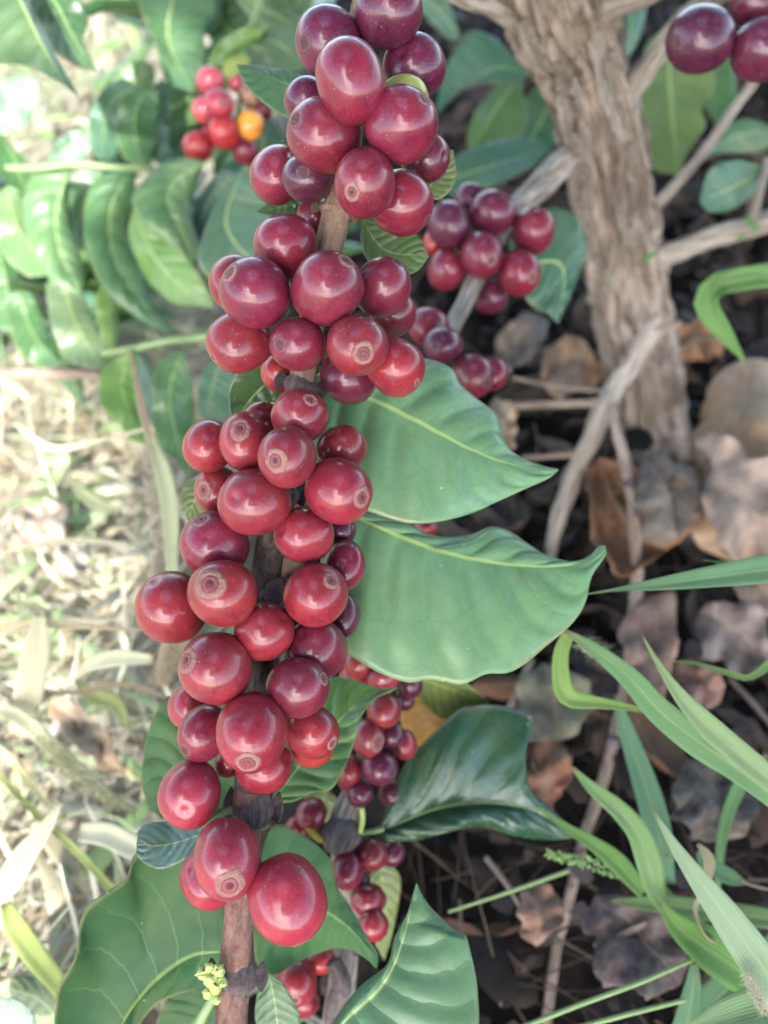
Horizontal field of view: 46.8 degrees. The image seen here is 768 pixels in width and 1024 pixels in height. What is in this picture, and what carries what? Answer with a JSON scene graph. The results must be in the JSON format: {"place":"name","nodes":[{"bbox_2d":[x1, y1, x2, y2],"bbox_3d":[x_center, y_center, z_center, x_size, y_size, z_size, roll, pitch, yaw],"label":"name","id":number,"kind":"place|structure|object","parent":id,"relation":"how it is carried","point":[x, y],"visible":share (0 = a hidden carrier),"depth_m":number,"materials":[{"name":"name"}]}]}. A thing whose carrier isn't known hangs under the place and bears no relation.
{"place":"outdoors","nodes":[
{"label":"outdoors","id":0,"kind":"place"},
{"bbox_2d":[0,0,767,1023],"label":"ground","id":1,"kind":"structure","parent":0,"point":[582,978],"depth_m":0.44,"materials":[{"name":"soil"}]},
{"bbox_2d":[0,976,54,1023],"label":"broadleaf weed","id":2,"kind":"object","parent":1,"relation":"on","point":[27,1000],"visible":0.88,"depth_m":0.30,"materials":[{"name":"green plant"}]},
{"bbox_2d":[15,498,67,552],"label":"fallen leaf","id":3,"kind":"object","parent":1,"relation":"on","point":[47,516],"visible":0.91,"depth_m":0.43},
{"bbox_2d":[0,28,112,721],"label":"ground weeds","id":4,"kind":"object","parent":1,"relation":"on","point":[44,132],"visible":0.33,"depth_m":0.46,"materials":[{"name":"plant"}]},
{"bbox_2d":[0,349,187,997],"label":"dry grass clump","id":5,"kind":"object","parent":1,"relation":"on","point":[20,713],"visible":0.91,"depth_m":0.31,"materials":[{"name":"plant"}]},
{"bbox_2d":[0,0,321,1023],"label":"dry grass","id":6,"kind":"structure","parent":1,"relation":"on","point":[56,894],"depth_m":0.43,"materials":[{"name":"plant"}]},
{"bbox_2d":[0,367,101,379],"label":"dead twig","id":7,"kind":"object","parent":6,"relation":"on","point":[32,372],"visible":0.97,"depth_m":0.45,"materials":[{"name":"wood"}]},
{"bbox_2d":[54,537,91,575],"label":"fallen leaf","id":8,"kind":"object","parent":6,"relation":"on","point":[71,560],"visible":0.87,"depth_m":0.41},
{"bbox_2d":[48,698,127,777],"bbox_3d":[-0.118,0.086,0.346,0.050,0.016,0.012,35,58,26],"label":"fallen leaf","id":9,"kind":"object","parent":6,"relation":"on","point":[94,741],"visible":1,"depth_m":0.34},
{"bbox_2d":[0,127,361,479],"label":"leafy branch","id":10,"kind":"object","parent":1,"relation":"on","point":[96,253],"visible":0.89,"depth_m":0.42,"materials":[{"name":"green plant"}]},
{"bbox_2d":[0,0,97,95],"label":"leafy branch","id":11,"kind":"object","parent":10,"relation":"on","point":[37,35],"visible":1,"depth_m":0.33,"materials":[{"name":"green plant"}]},
{"bbox_2d":[0,0,333,176],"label":"leafy branch","id":12,"kind":"object","parent":10,"relation":"attached to","point":[137,115],"visible":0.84,"depth_m":0.47,"materials":[{"name":"green plant"}]},
{"bbox_2d":[182,130,212,161],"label":"coffee cherry","id":13,"kind":"object","parent":12,"relation":"attached to","point":[197,144],"visible":0.93,"depth_m":0.42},
{"bbox_2d":[203,88,234,116],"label":"coffee cherry","id":14,"kind":"object","parent":12,"relation":"attached to","point":[219,101],"visible":1,"depth_m":0.42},
{"bbox_2d":[208,115,239,149],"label":"coffee cherry","id":15,"kind":"object","parent":12,"relation":"attached to","point":[223,132],"visible":1,"depth_m":0.42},
{"bbox_2d":[54,0,606,1023],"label":"fruiting branch","id":16,"kind":"object","parent":1,"relation":"on","point":[472,606],"visible":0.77,"depth_m":0.22,"materials":[{"name":"green plant"}]},
{"bbox_2d":[134,571,204,643],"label":"coffee cherry","id":17,"kind":"object","parent":16,"relation":"attached to","point":[164,613],"visible":0.94,"depth_m":0.20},
{"bbox_2d":[167,685,205,726],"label":"coffee cherry","id":18,"kind":"object","parent":16,"relation":"attached to","point":[182,703],"visible":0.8,"depth_m":0.21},
{"bbox_2d":[157,759,220,829],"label":"coffee cherry","id":19,"kind":"object","parent":16,"relation":"attached to","point":[189,795],"visible":1,"depth_m":0.20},
{"bbox_2d":[177,704,221,762],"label":"coffee cherry","id":20,"kind":"object","parent":16,"relation":"attached to","point":[196,737],"visible":0.88,"depth_m":0.20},
{"bbox_2d":[180,850,226,910],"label":"coffee cherry","id":21,"kind":"object","parent":16,"relation":"attached to","point":[195,896],"visible":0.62,"depth_m":0.20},
{"bbox_2d":[182,419,227,472],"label":"coffee cherry","id":22,"kind":"object","parent":16,"relation":"attached to","point":[201,451],"visible":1,"depth_m":0.20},
{"bbox_2d":[194,467,233,511],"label":"coffee cherry","id":23,"kind":"object","parent":16,"relation":"attached to","point":[207,487],"visible":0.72,"depth_m":0.20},
{"bbox_2d":[179,511,249,571],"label":"coffee cherry","id":24,"kind":"object","parent":16,"relation":"attached to","point":[207,536],"visible":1,"depth_m":0.19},
{"bbox_2d":[178,632,252,704],"bbox_3d":[-0.036,0.034,0.192,0.016,0.016,0.016,-22,56,37],"label":"coffee cherry","id":25,"kind":"object","parent":16,"relation":"attached to","point":[215,668],"visible":1,"depth_m":0.19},
{"bbox_2d":[187,560,257,627],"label":"coffee cherry","id":26,"kind":"object","parent":16,"relation":"attached to","point":[222,593],"visible":1,"depth_m":0.18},
{"bbox_2d":[193,817,261,901],"bbox_3d":[-0.034,0.076,0.194,0.015,0.017,0.016,-5,22,-12],"label":"coffee cherry","id":27,"kind":"object","parent":16,"relation":"attached to","point":[227,861],"visible":1,"depth_m":0.19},
{"bbox_2d":[205,313,270,373],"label":"coffee cherry","id":28,"kind":"object","parent":16,"relation":"attached to","point":[233,346],"visible":1,"depth_m":0.20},
{"bbox_2d":[219,411,267,470],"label":"coffee cherry","id":29,"kind":"object","parent":16,"relation":"attached to","point":[242,434],"visible":1,"depth_m":0.19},
{"bbox_2d":[216,691,287,773],"bbox_3d":[-0.028,0.047,0.189,0.015,0.016,0.016,0,36,0],"label":"coffee cherry","id":30,"kind":"object","parent":16,"relation":"attached to","point":[251,732],"visible":1,"depth_m":0.18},
{"bbox_2d":[218,256,290,329],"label":"coffee cherry","id":31,"kind":"object","parent":16,"relation":"attached to","point":[253,292],"visible":1,"depth_m":0.19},
{"bbox_2d":[217,468,291,535],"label":"coffee cherry","id":32,"kind":"object","parent":16,"relation":"attached to","point":[253,502],"visible":1,"depth_m":0.19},
{"bbox_2d":[235,747,291,794],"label":"coffee cherry","id":33,"kind":"object","parent":16,"relation":"attached to","point":[274,777],"visible":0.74,"depth_m":0.20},
{"bbox_2d":[233,601,294,660],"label":"coffee cherry","id":34,"kind":"object","parent":16,"relation":"attached to","point":[264,630],"visible":1,"depth_m":0.19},
{"bbox_2d":[249,144,292,205],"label":"coffee cherry","id":35,"kind":"object","parent":16,"relation":"attached to","point":[267,165],"visible":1,"depth_m":0.20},
{"bbox_2d":[253,213,317,279],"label":"coffee cherry","id":36,"kind":"object","parent":16,"relation":"attached to","point":[286,243],"visible":0.98,"depth_m":0.19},
{"bbox_2d":[257,425,316,488],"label":"coffee cherry","id":37,"kind":"object","parent":16,"relation":"attached to","point":[286,456],"visible":1,"depth_m":0.18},
{"bbox_2d":[247,852,327,946],"bbox_3d":[-0.021,0.084,0.193,0.017,0.017,0.019,-21,76,-5],"label":"coffee cherry","id":38,"kind":"object","parent":16,"relation":"attached to","point":[287,901],"visible":1,"depth_m":0.19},
{"bbox_2d":[265,657,329,718],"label":"coffee cherry","id":39,"kind":"object","parent":16,"relation":"attached to","point":[297,687],"visible":1,"depth_m":0.19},
{"bbox_2d":[269,317,325,370],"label":"coffee cherry","id":40,"kind":"object","parent":16,"relation":"attached to","point":[297,343],"visible":1,"depth_m":0.19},
{"bbox_2d":[271,388,328,440],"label":"coffee cherry","id":41,"kind":"object","parent":16,"relation":"attached to","point":[305,410],"visible":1,"depth_m":0.19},
{"bbox_2d":[284,75,319,116],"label":"coffee cherry","id":42,"kind":"object","parent":16,"relation":"attached to","point":[298,90],"visible":0.35,"depth_m":0.20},
{"bbox_2d":[274,507,333,562],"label":"coffee cherry","id":43,"kind":"object","parent":16,"relation":"attached to","point":[304,534],"visible":1,"depth_m":0.19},
{"bbox_2d":[281,156,332,202],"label":"coffee cherry","id":44,"kind":"object","parent":16,"relation":"attached to","point":[302,183],"visible":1,"depth_m":0.20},
{"bbox_2d":[287,707,339,759],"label":"coffee cherry","id":45,"kind":"object","parent":16,"relation":"attached to","point":[315,736],"visible":1,"depth_m":0.20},
{"bbox_2d":[283,563,347,627],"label":"coffee cherry","id":46,"kind":"object","parent":16,"relation":"attached to","point":[315,595],"visible":1,"depth_m":0.19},
{"bbox_2d":[286,623,347,677],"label":"coffee cherry","id":47,"kind":"object","parent":16,"relation":"attached to","point":[325,647],"visible":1,"depth_m":0.20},
{"bbox_2d":[286,96,361,174],"bbox_3d":[-0.013,-0.082,0.194,0.016,0.016,0.016,-9,76,42],"label":"coffee cherry","id":48,"kind":"object","parent":16,"relation":"attached to","point":[321,139],"visible":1,"depth_m":0.19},
{"bbox_2d":[290,249,363,326],"bbox_3d":[-0.012,-0.048,0.190,0.015,0.016,0.016,26,39,-24],"label":"coffee cherry","id":49,"kind":"object","parent":16,"relation":"attached to","point":[326,287],"visible":1,"depth_m":0.18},
{"bbox_2d":[295,3,359,75],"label":"coffee cherry","id":50,"kind":"object","parent":16,"relation":"attached to","point":[319,27],"visible":0.78,"depth_m":0.19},
{"bbox_2d":[304,457,372,524],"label":"coffee cherry","id":51,"kind":"object","parent":16,"relation":"attached to","point":[338,491],"visible":1,"depth_m":0.19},
{"bbox_2d":[316,424,366,464],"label":"coffee cherry","id":52,"kind":"object","parent":16,"relation":"attached to","point":[347,442],"visible":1,"depth_m":0.20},
{"bbox_2d":[323,539,365,590],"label":"coffee cherry","id":53,"kind":"object","parent":16,"relation":"attached to","point":[345,558],"visible":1,"depth_m":0.20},
{"bbox_2d":[320,356,375,404],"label":"coffee cherry","id":54,"kind":"object","parent":16,"relation":"attached to","point":[337,385],"visible":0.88,"depth_m":0.20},
{"bbox_2d":[315,35,386,126],"bbox_3d":[-0.007,-0.090,0.185,0.014,0.017,0.016,-16,19,6],"label":"coffee cherry","id":55,"kind":"object","parent":16,"relation":"attached to","point":[350,80],"visible":1,"depth_m":0.18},
{"bbox_2d":[326,315,387,375],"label":"coffee cherry","id":56,"kind":"object","parent":16,"relation":"attached to","point":[356,345],"visible":1,"depth_m":0.18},
{"bbox_2d":[334,146,394,218],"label":"coffee cherry","id":57,"kind":"object","parent":16,"relation":"attached to","point":[364,182],"visible":1,"depth_m":0.18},
{"bbox_2d":[358,256,410,317],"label":"coffee cherry","id":58,"kind":"object","parent":16,"relation":"attached to","point":[387,285],"visible":1,"depth_m":0.20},
{"bbox_2d":[354,0,422,50],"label":"coffee cherry","id":59,"kind":"object","parent":16,"relation":"attached to","point":[387,25],"visible":1,"depth_m":0.19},
{"bbox_2d":[369,296,415,336],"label":"coffee cherry","id":60,"kind":"object","parent":16,"relation":"attached to","point":[401,322],"visible":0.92,"depth_m":0.21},
{"bbox_2d":[367,336,424,397],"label":"coffee cherry","id":61,"kind":"object","parent":16,"relation":"attached to","point":[399,372],"visible":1,"depth_m":0.19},
{"bbox_2d":[364,83,438,164],"bbox_3d":[0.004,-0.083,0.189,0.016,0.015,0.015,21,53,-31],"label":"coffee cherry","id":62,"kind":"object","parent":16,"relation":"attached to","point":[401,125],"visible":1,"depth_m":0.18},
{"bbox_2d":[373,168,433,236],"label":"coffee cherry","id":63,"kind":"object","parent":16,"relation":"attached to","point":[407,211],"visible":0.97,"depth_m":0.20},
{"bbox_2d":[382,31,445,95],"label":"coffee cherry","id":64,"kind":"object","parent":16,"relation":"attached to","point":[420,55],"visible":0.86,"depth_m":0.20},
{"bbox_2d":[401,134,449,183],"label":"coffee cherry","id":65,"kind":"object","parent":16,"relation":"attached to","point":[431,165],"visible":0.66,"depth_m":0.20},
{"bbox_2d":[304,680,572,1023],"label":"fruiting branch","id":66,"kind":"object","parent":1,"relation":"on","point":[464,767],"visible":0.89,"depth_m":0.27,"materials":[{"name":"green plant"}]},
{"bbox_2d":[277,958,316,1007],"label":"coffee cherry","id":67,"kind":"object","parent":66,"relation":"attached to","point":[299,980],"visible":0.66,"depth_m":0.26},
{"bbox_2d":[296,796,326,829],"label":"coffee cherry","id":68,"kind":"object","parent":66,"relation":"attached to","point":[311,812],"visible":1,"depth_m":0.26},
{"bbox_2d":[332,851,364,890],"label":"coffee cherry","id":69,"kind":"object","parent":66,"relation":"attached to","point":[349,869],"visible":0.95,"depth_m":0.26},
{"bbox_2d":[353,717,384,757],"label":"coffee cherry","id":70,"kind":"object","parent":66,"relation":"attached to","point":[370,739],"visible":0.89,"depth_m":0.26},
{"bbox_2d":[351,883,386,914],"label":"coffee cherry","id":71,"kind":"object","parent":66,"relation":"attached to","point":[366,896],"visible":1,"depth_m":0.26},
{"bbox_2d":[357,838,387,871],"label":"coffee cherry","id":72,"kind":"object","parent":66,"relation":"attached to","point":[372,853],"visible":1,"depth_m":0.26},
{"bbox_2d":[358,909,388,941],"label":"coffee cherry","id":73,"kind":"object","parent":66,"relation":"attached to","point":[374,923],"visible":0.88,"depth_m":0.26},
{"bbox_2d":[361,750,397,785],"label":"coffee cherry","id":74,"kind":"object","parent":66,"relation":"attached to","point":[380,768],"visible":1,"depth_m":0.26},
{"bbox_2d":[367,693,401,727],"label":"coffee cherry","id":75,"kind":"object","parent":66,"relation":"attached to","point":[384,711],"visible":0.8,"depth_m":0.26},
{"bbox_2d":[202,0,767,1023],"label":"leaf litter","id":76,"kind":"object","parent":1,"relation":"on","point":[500,980],"visible":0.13,"depth_m":0.39,"materials":[{"name":"plant"}]},
{"bbox_2d":[490,397,517,448],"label":"fallen leaf","id":77,"kind":"object","parent":76,"relation":"on","point":[505,412],"visible":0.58,"depth_m":0.42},
{"bbox_2d":[495,312,549,373],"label":"fallen leaf","id":78,"kind":"object","parent":76,"relation":"on","point":[520,339],"visible":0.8,"depth_m":0.50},
{"bbox_2d":[516,882,564,946],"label":"fallen leaf","id":79,"kind":"object","parent":76,"relation":"on","point":[539,914],"visible":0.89,"depth_m":0.31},
{"bbox_2d":[526,740,573,809],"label":"fallen leaf","id":80,"kind":"object","parent":76,"relation":"on","point":[550,780],"visible":0.82,"depth_m":0.35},
{"bbox_2d":[515,663,592,742],"bbox_3d":[0.069,0.076,0.363,0.034,0.013,0.039,0,50,0],"label":"fallen leaf","id":81,"kind":"object","parent":76,"relation":"on","point":[554,719],"visible":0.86,"depth_m":0.36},
{"bbox_2d":[541,335,604,399],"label":"fallen leaf","id":82,"kind":"object","parent":76,"relation":"on","point":[571,360],"visible":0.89,"depth_m":0.49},
{"bbox_2d":[582,894,687,1000],"bbox_3d":[0.086,0.147,0.301,0.034,0.022,0.037,0,50,0],"label":"fallen leaf","id":83,"kind":"object","parent":76,"relation":"on","point":[650,948],"visible":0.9,"depth_m":0.30,"materials":[{"name":"plant"}]},
{"bbox_2d":[584,457,703,577],"bbox_3d":[0.116,-0.004,0.410,0.051,0.031,0.079,0,50,0],"label":"fallen leaf","id":84,"kind":"object","parent":76,"relation":"on","point":[604,485],"visible":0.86,"depth_m":0.41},
{"bbox_2d":[634,452,703,545],"bbox_3d":[0.128,-0.006,0.397,0.033,0.029,0.058,14,51,11],"label":"fallen leaf","id":85,"kind":"object","parent":84,"relation":"on","point":[669,512],"visible":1,"depth_m":0.39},
{"bbox_2d":[618,590,679,696],"bbox_3d":[0.110,0.055,0.371,0.024,0.018,0.064,12,51,10],"label":"fallen leaf","id":86,"kind":"object","parent":76,"relation":"on","point":[652,619],"visible":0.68,"depth_m":0.38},
{"bbox_2d":[629,696,689,779],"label":"fallen leaf","id":87,"kind":"object","parent":76,"relation":"on","point":[661,749],"visible":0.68,"depth_m":0.37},
{"bbox_2d":[671,654,724,708],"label":"fallen leaf","id":88,"kind":"object","parent":76,"relation":"on","point":[704,687],"visible":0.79,"depth_m":0.36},
{"bbox_2d":[677,319,723,360],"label":"fallen leaf","id":89,"kind":"object","parent":76,"relation":"on","point":[698,339],"visible":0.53,"depth_m":0.52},
{"bbox_2d":[672,759,758,842],"bbox_3d":[0.123,0.107,0.334,0.034,0.015,0.034,0,50,0],"label":"fallen leaf","id":90,"kind":"object","parent":76,"relation":"on","point":[700,791],"visible":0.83,"depth_m":0.33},
{"bbox_2d":[689,358,767,560],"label":"fallen leaf","id":91,"kind":"object","parent":76,"relation":"on","point":[735,405],"visible":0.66,"depth_m":0.44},
{"bbox_2d":[694,431,767,559],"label":"fallen leaf","id":92,"kind":"object","parent":91,"relation":"on","point":[734,496],"visible":0.99,"depth_m":0.39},
{"bbox_2d":[695,600,767,672],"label":"fallen leaf","id":93,"kind":"object","parent":76,"relation":"on","point":[734,636],"visible":0.97,"depth_m":0.39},
{"bbox_2d":[471,673,518,699],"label":"fallen leaf","id":94,"kind":"object","parent":1,"relation":"on","point":[496,686],"visible":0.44,"depth_m":0.39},
{"bbox_2d":[483,493,528,530],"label":"fallen leaf","id":95,"kind":"object","parent":1,"relation":"on","point":[498,508],"visible":0.52,"depth_m":0.47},
{"bbox_2d":[564,530,597,560],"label":"fallen leaf","id":96,"kind":"object","parent":1,"relation":"on","point":[588,550],"visible":0.1,"depth_m":0.46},
{"bbox_2d":[512,313,681,557],"bbox_3d":[0.107,-0.024,0.438,0.080,0.120,0.089,-11,51,-9],"label":"dead twig","id":97,"kind":"object","parent":96,"relation":"on","point":[654,328],"visible":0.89,"depth_m":0.43,"materials":[{"name":"wood"}]},
{"bbox_2d":[541,402,642,1023],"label":"dead twig","id":98,"kind":"object","parent":1,"relation":"on","point":[634,514],"visible":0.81,"depth_m":0.37,"materials":[{"name":"wood"}]},
{"bbox_2d":[422,0,767,467],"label":"coffee tree","id":99,"kind":"object","parent":1,"relation":"on","point":[604,116],"visible":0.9,"depth_m":0.43,"materials":[{"name":"green plant"}]},
{"bbox_2d":[409,307,449,346],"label":"coffee cherry","id":100,"kind":"object","parent":99,"relation":"attached to","point":[428,319],"visible":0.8,"depth_m":0.30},
{"bbox_2d":[423,326,462,362],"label":"coffee cherry","id":101,"kind":"object","parent":99,"relation":"attached to","point":[442,344],"visible":0.98,"depth_m":0.29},
{"bbox_2d":[427,248,465,291],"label":"coffee cherry","id":102,"kind":"object","parent":99,"relation":"attached to","point":[446,270],"visible":1,"depth_m":0.33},
{"bbox_2d":[427,200,469,248],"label":"coffee cherry","id":103,"kind":"object","parent":99,"relation":"attached to","point":[448,225],"visible":0.97,"depth_m":0.32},
{"bbox_2d":[452,353,493,397],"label":"coffee cherry","id":104,"kind":"object","parent":99,"relation":"attached to","point":[474,373],"visible":0.88,"depth_m":0.29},
{"bbox_2d":[460,230,502,279],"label":"coffee cherry","id":105,"kind":"object","parent":99,"relation":"attached to","point":[481,254],"visible":1,"depth_m":0.32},
{"bbox_2d":[474,278,507,313],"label":"coffee cherry","id":106,"kind":"object","parent":99,"relation":"attached to","point":[492,297],"visible":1,"depth_m":0.34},
{"bbox_2d":[468,189,516,236],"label":"coffee cherry","id":107,"kind":"object","parent":99,"relation":"attached to","point":[493,211],"visible":1,"depth_m":0.33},
{"bbox_2d":[498,248,540,296],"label":"coffee cherry","id":108,"kind":"object","parent":99,"relation":"attached to","point":[519,272],"visible":1,"depth_m":0.32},
{"bbox_2d":[511,206,554,255],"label":"coffee cherry","id":109,"kind":"object","parent":99,"relation":"attached to","point":[533,230],"visible":1,"depth_m":0.33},
{"bbox_2d":[665,3,735,74],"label":"coffee cherry","id":110,"kind":"object","parent":99,"relation":"attached to","point":[700,38],"visible":1,"depth_m":0.28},
{"bbox_2d":[728,0,767,27],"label":"coffee cherry","id":111,"kind":"object","parent":99,"relation":"attached to","point":[742,12],"visible":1,"depth_m":0.29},
{"bbox_2d":[729,15,767,82],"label":"coffee cherry","id":112,"kind":"object","parent":99,"relation":"attached to","point":[748,59],"visible":1,"depth_m":0.28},
{"bbox_2d":[448,753,767,1023],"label":"grass tuft","id":113,"kind":"object","parent":1,"relation":"on","point":[727,951],"visible":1,"depth_m":0.26,"materials":[{"name":"plant"}]},
{"bbox_2d":[552,629,767,883],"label":"grass tuft","id":114,"kind":"object","parent":1,"relation":"on","point":[694,728],"visible":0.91,"depth_m":0.24,"materials":[{"name":"plant"}]},
{"bbox_2d":[588,263,767,680],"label":"grass tuft","id":115,"kind":"object","parent":1,"relation":"on","point":[713,288],"visible":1,"depth_m":0.25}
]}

